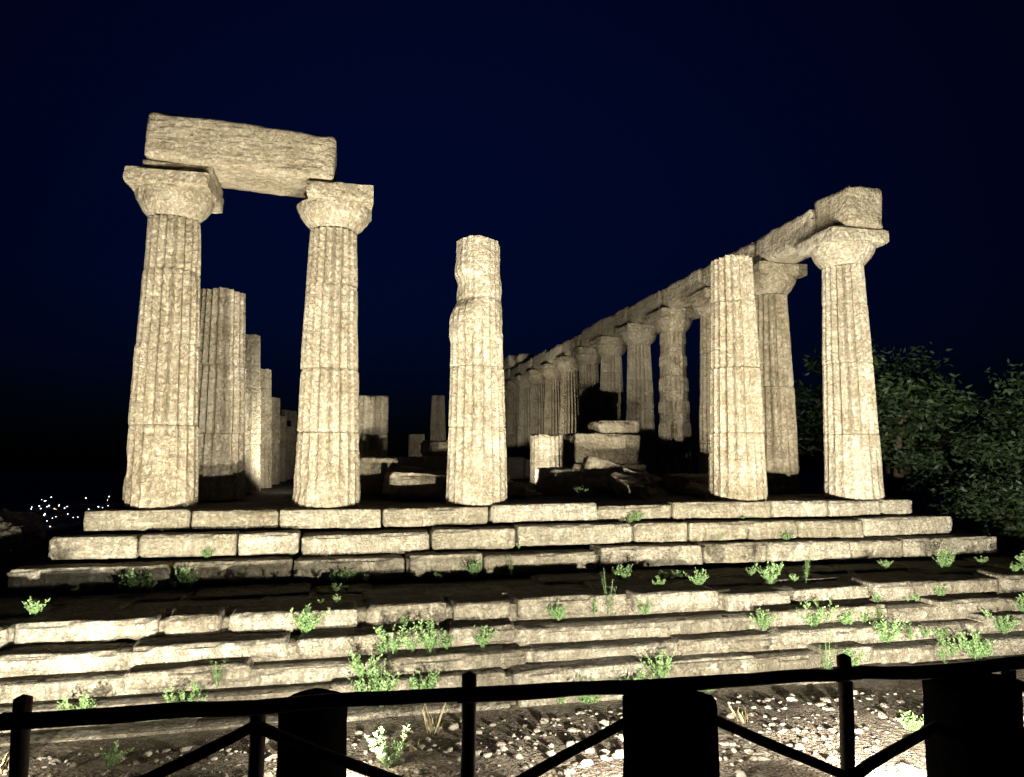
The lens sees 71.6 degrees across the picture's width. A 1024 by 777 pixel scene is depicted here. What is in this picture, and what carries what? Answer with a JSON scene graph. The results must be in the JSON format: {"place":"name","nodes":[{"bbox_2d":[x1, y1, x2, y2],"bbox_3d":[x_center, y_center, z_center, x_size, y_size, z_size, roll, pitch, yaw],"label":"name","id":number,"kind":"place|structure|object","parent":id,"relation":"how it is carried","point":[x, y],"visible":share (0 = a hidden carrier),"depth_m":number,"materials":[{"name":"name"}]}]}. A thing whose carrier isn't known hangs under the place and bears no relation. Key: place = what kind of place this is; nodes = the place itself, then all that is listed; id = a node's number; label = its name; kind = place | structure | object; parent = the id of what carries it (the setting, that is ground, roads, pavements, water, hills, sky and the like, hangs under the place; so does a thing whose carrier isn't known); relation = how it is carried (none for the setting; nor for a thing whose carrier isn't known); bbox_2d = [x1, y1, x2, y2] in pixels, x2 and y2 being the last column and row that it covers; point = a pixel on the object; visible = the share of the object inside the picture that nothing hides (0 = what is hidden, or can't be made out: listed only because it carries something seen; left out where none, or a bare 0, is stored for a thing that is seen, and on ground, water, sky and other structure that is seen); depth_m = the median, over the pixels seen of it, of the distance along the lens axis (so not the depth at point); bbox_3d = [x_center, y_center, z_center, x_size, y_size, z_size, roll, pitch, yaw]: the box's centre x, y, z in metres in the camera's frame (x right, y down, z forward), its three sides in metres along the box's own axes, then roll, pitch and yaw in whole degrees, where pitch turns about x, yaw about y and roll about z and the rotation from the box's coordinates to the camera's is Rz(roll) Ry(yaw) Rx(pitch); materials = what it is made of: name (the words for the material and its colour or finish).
{"place":"outdoors","nodes":[
{"label":"outdoors","id":0,"kind":"place"},
{"bbox_2d":[148,478,806,531],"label":"temple floor","id":1,"kind":"structure","parent":0,"point":[281,492],"depth_m":17.11,"materials":[{"name":"beige stone"}]},
{"bbox_2d":[358,395,708,498],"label":"stone ruins","id":2,"kind":"object","parent":1,"relation":"on","point":[606,454],"visible":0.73,"depth_m":19.35,"materials":[{"name":"beige stone"}]},
{"bbox_2d":[0,466,1023,776],"bbox_3d":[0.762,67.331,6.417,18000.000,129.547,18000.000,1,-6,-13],"label":"ground","id":3,"kind":"structure","parent":0,"point":[76,494],"depth_m":7.99,"materials":[{"name":"grey gravel"}]},
{"bbox_2d":[0,507,46,594],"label":"rocks","id":4,"kind":"object","parent":3,"relation":"on","point":[23,535],"visible":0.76,"depth_m":13.73,"materials":[{"name":"brown stone"}]},
{"bbox_2d":[276,688,347,776],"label":"floodlight","id":5,"kind":"object","parent":3,"relation":"on","point":[326,728],"visible":0.56,"depth_m":5.07,"materials":[{"name":"black metal"}]},
{"bbox_2d":[0,702,747,776],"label":"dry grass tufts","id":6,"kind":"object","parent":3,"relation":"on","point":[429,725],"visible":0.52,"depth_m":7.82,"materials":[{"name":"beige plant"}]},
{"bbox_2d":[0,555,1023,745],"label":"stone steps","id":7,"kind":"structure","parent":3,"relation":"on","point":[127,648],"depth_m":10.18,"materials":[{"name":"beige stone"}]},
{"bbox_2d":[6,492,997,593],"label":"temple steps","id":8,"kind":"structure","parent":7,"relation":"on","point":[96,549],"depth_m":13.31,"materials":[{"name":"beige stone"}]},
{"bbox_2d":[197,287,445,499],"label":"columns","id":9,"kind":"structure","parent":8,"relation":"on","point":[246,425],"depth_m":16.31,"materials":[{"name":"beige stone"}]},
{"bbox_2d":[122,166,888,509],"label":"columns","id":10,"kind":"structure","parent":8,"relation":"on","point":[178,208],"depth_m":14.05,"materials":[{"name":"beige stone"}]},
{"bbox_2d":[143,111,336,198],"bbox_3d":[-5.264,-4.505,14.078,3.476,1.096,1.446,1,-6,-13],"label":"architrave","id":11,"kind":"object","parent":10,"relation":"on","point":[251,158],"visible":0.72,"depth_m":13.45,"materials":[{"name":"beige stone"}]},
{"bbox_2d":[504,261,806,492],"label":"columns","id":12,"kind":"structure","parent":8,"relation":"on","point":[562,394],"depth_m":25.51,"materials":[{"name":"beige stone"}]},
{"bbox_2d":[503,185,882,381],"bbox_3d":[3.847,-2.888,34.616,1.196,1.894,37.511,1,-6,-13],"label":"architrave","id":13,"kind":"object","parent":12,"relation":"on","point":[854,206],"visible":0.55,"depth_m":19.60,"materials":[{"name":"beige stone"}]},
{"bbox_2d":[0,653,1023,776],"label":"fence poles","id":14,"kind":"object","parent":3,"relation":"on","point":[21,720],"visible":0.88,"depth_m":4.19,"materials":[{"name":"brown wood"}]},
{"bbox_2d":[2,690,1023,776],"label":"gravel stones","id":15,"kind":"object","parent":3,"relation":"on","point":[761,755],"visible":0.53,"depth_m":7.15,"materials":[{"name":"grey gravel"}]},
{"bbox_2d":[22,487,1023,767],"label":"weeds","id":16,"kind":"object","parent":3,"relation":"on","point":[308,623],"visible":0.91,"depth_m":10.45,"materials":[{"name":"green plant"}]},
{"bbox_2d":[622,691,719,776],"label":"floodlight","id":17,"kind":"object","parent":3,"relation":"on","point":[675,734],"visible":0.81,"depth_m":4.19,"materials":[{"name":"black metal"}]},
{"bbox_2d":[793,338,1003,560],"bbox_3d":[11.685,1.794,22.257,6.231,7.160,6.512,1,-6,-13],"label":"foliage","id":18,"kind":"object","parent":3,"relation":"on","point":[901,409],"visible":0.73,"depth_m":21.57,"materials":[{"name":"green plant"}]},
{"bbox_2d":[795,366,1011,513],"bbox_3d":[14.614,2.533,27.684,7.430,7.119,7.994,1,-6,-13],"label":"foliage","id":19,"kind":"object","parent":3,"relation":"on","point":[945,439],"visible":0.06,"depth_m":26.57,"materials":[{"name":"green plant"}]},
{"bbox_2d":[920,453,1023,560],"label":"bush","id":20,"kind":"object","parent":3,"relation":"on","point":[999,511],"visible":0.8,"depth_m":18.09,"materials":[{"name":"green plant"}]},
{"bbox_2d":[922,673,1023,776],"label":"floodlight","id":21,"kind":"object","parent":3,"relation":"on","point":[978,719],"visible":0.81,"depth_m":4.49,"materials":[{"name":"black metal"}]},
{"bbox_2d":[949,359,1023,484],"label":"foliage","id":22,"kind":"object","parent":3,"relation":"on","point":[1010,439],"visible":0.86,"depth_m":20.25,"materials":[{"name":"green plant"}]},
{"bbox_2d":[0,0,1023,469],"label":"sky","id":23,"kind":"structure","parent":0,"point":[611,152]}
]}

